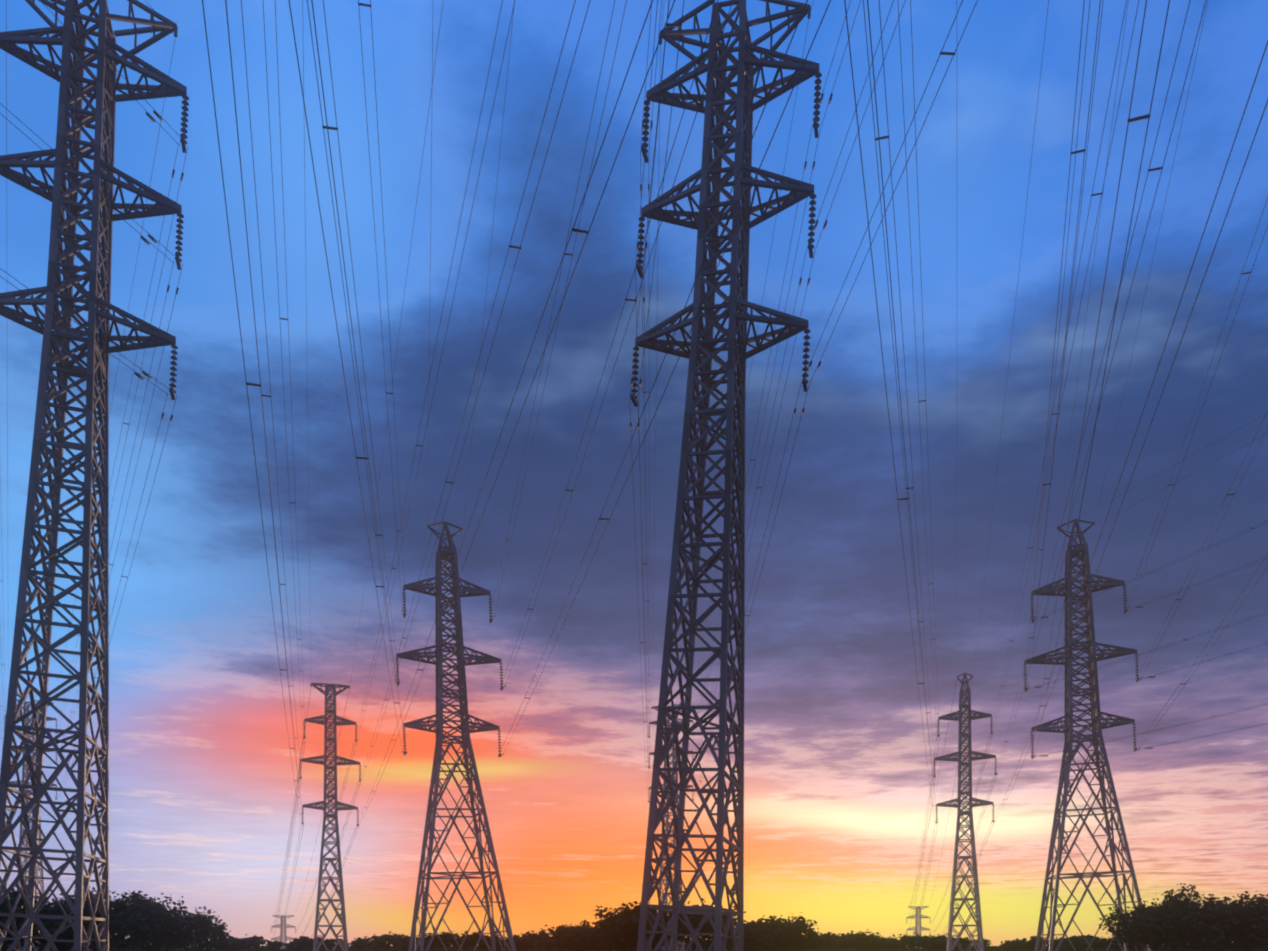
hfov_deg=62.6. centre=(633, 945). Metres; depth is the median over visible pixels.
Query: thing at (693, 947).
tree line
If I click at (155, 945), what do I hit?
tree
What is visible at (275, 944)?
tree line
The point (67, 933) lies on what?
tree
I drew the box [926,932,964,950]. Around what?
tree line
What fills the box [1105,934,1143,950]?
tree line
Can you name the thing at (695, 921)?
tree
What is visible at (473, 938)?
tree line
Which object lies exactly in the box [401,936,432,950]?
tree line
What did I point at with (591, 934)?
tree
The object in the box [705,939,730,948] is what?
tree line
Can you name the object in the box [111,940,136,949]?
tree line
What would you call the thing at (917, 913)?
tiny pylon
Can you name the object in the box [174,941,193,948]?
tree line
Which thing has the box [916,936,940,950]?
tree line
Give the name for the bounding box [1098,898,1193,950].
tree
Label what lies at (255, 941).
tree line
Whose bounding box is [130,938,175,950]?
tree line
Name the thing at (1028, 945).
tree line
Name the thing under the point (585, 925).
tree
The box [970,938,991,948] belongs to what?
tree line
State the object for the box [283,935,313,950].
tree line
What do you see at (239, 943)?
tree line
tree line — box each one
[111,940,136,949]
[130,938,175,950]
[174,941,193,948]
[217,935,251,950]
[242,934,267,949]
[266,940,284,949]
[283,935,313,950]
[313,937,335,949]
[330,938,350,949]
[348,936,372,949]
[360,931,403,950]
[388,934,409,947]
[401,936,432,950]
[425,932,459,950]
[448,931,490,950]
[466,931,503,950]
[496,937,507,949]
[505,937,536,950]
[513,929,546,950]
[528,925,567,950]
[681,938,708,950]
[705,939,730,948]
[710,939,732,949]
[812,928,841,949]
[837,929,883,950]
[860,935,892,949]
[885,937,903,949]
[889,934,913,949]
[897,932,938,949]
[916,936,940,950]
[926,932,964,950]
[952,937,971,948]
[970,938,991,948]
[999,938,1022,950]
[1018,936,1047,950]
[1046,937,1066,949]
[1056,935,1088,950]
[1076,934,1106,949]
[1091,938,1111,949]
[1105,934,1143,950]
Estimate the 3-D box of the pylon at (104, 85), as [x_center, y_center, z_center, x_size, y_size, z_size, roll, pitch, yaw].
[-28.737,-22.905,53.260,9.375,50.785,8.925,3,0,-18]
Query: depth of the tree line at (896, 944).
446.43 m
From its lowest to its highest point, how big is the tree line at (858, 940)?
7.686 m
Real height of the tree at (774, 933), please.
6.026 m
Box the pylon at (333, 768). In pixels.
[299,683,360,950]
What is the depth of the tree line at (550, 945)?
311.98 m
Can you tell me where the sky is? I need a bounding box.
[0,0,1267,945]
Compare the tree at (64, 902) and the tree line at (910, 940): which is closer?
the tree at (64, 902)
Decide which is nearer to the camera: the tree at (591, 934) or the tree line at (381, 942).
the tree at (591, 934)
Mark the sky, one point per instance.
(202, 787)
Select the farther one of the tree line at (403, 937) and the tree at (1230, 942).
the tree line at (403, 937)
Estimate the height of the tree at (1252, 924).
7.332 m
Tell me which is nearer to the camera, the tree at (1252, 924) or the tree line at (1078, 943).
the tree at (1252, 924)
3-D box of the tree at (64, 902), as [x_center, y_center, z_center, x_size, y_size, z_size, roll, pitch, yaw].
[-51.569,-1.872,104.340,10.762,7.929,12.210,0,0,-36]
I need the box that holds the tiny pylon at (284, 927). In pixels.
[270,915,295,948]
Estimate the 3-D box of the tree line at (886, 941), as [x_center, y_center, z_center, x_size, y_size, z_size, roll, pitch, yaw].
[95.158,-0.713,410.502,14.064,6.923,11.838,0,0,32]
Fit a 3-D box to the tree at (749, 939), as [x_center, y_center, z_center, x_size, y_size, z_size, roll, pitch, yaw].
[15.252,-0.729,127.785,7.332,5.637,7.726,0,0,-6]
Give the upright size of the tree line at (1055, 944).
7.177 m
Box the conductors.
[0,0,1267,948]
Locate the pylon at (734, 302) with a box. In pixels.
[630,0,821,950]
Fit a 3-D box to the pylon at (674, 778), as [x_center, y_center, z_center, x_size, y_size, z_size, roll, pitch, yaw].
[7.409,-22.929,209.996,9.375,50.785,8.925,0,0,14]
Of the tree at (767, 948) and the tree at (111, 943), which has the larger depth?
the tree at (767, 948)
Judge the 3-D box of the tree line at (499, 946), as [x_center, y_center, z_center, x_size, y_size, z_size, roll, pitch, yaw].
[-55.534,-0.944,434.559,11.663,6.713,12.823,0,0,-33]
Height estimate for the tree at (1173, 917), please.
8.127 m
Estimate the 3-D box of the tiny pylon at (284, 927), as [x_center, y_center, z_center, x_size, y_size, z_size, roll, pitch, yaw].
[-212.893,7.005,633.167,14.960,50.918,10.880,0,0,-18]
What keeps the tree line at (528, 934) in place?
on the ground
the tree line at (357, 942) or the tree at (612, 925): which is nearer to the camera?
the tree at (612, 925)
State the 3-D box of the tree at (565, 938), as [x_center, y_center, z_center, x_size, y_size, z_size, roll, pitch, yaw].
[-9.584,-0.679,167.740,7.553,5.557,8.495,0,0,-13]
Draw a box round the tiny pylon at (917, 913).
[906,906,930,948]
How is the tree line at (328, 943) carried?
on the ground
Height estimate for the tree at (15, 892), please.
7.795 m
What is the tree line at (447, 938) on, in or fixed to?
on the ground
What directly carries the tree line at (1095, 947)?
on the ground
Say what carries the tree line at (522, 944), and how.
on the ground
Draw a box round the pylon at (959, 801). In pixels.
[933,673,996,950]
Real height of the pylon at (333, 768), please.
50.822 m
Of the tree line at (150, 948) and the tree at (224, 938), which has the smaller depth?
the tree at (224, 938)
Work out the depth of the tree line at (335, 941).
462.74 m
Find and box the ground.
[4,946,1266,950]
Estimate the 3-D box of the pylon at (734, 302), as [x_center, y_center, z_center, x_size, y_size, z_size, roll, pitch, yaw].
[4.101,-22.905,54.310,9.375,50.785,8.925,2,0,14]
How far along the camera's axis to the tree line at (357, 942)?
428.62 m
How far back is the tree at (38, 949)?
117.31 m
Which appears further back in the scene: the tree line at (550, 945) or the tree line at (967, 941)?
the tree line at (967, 941)
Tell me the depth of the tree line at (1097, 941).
371.29 m
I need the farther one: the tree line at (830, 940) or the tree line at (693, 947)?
the tree line at (830, 940)
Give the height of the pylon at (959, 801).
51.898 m
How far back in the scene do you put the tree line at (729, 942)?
356.07 m
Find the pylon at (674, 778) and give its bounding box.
[648,704,693,950]
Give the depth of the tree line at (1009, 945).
400.76 m
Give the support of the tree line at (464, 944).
on the ground
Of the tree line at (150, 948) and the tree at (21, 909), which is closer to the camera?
the tree at (21, 909)
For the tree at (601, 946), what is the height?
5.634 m
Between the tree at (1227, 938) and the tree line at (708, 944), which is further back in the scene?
the tree line at (708, 944)
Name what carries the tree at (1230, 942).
on the ground
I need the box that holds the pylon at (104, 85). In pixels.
[0,0,188,950]
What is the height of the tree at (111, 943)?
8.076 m
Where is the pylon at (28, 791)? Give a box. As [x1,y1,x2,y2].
[4,699,56,950]
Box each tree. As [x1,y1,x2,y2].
[0,884,59,950]
[2,893,120,950]
[9,886,43,918]
[14,938,71,950]
[43,890,122,950]
[58,886,163,950]
[100,890,225,950]
[131,930,185,950]
[184,917,236,950]
[551,924,594,949]
[554,920,593,947]
[566,926,605,950]
[586,926,611,950]
[592,901,668,950]
[602,905,670,950]
[660,898,750,950]
[727,920,779,950]
[728,920,792,950]
[750,912,825,950]
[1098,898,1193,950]
[1111,883,1240,950]
[1143,894,1240,950]
[1196,891,1267,950]
[1207,901,1259,950]
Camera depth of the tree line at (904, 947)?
463.04 m
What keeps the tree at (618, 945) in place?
on the ground
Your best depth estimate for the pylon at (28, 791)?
204.84 m

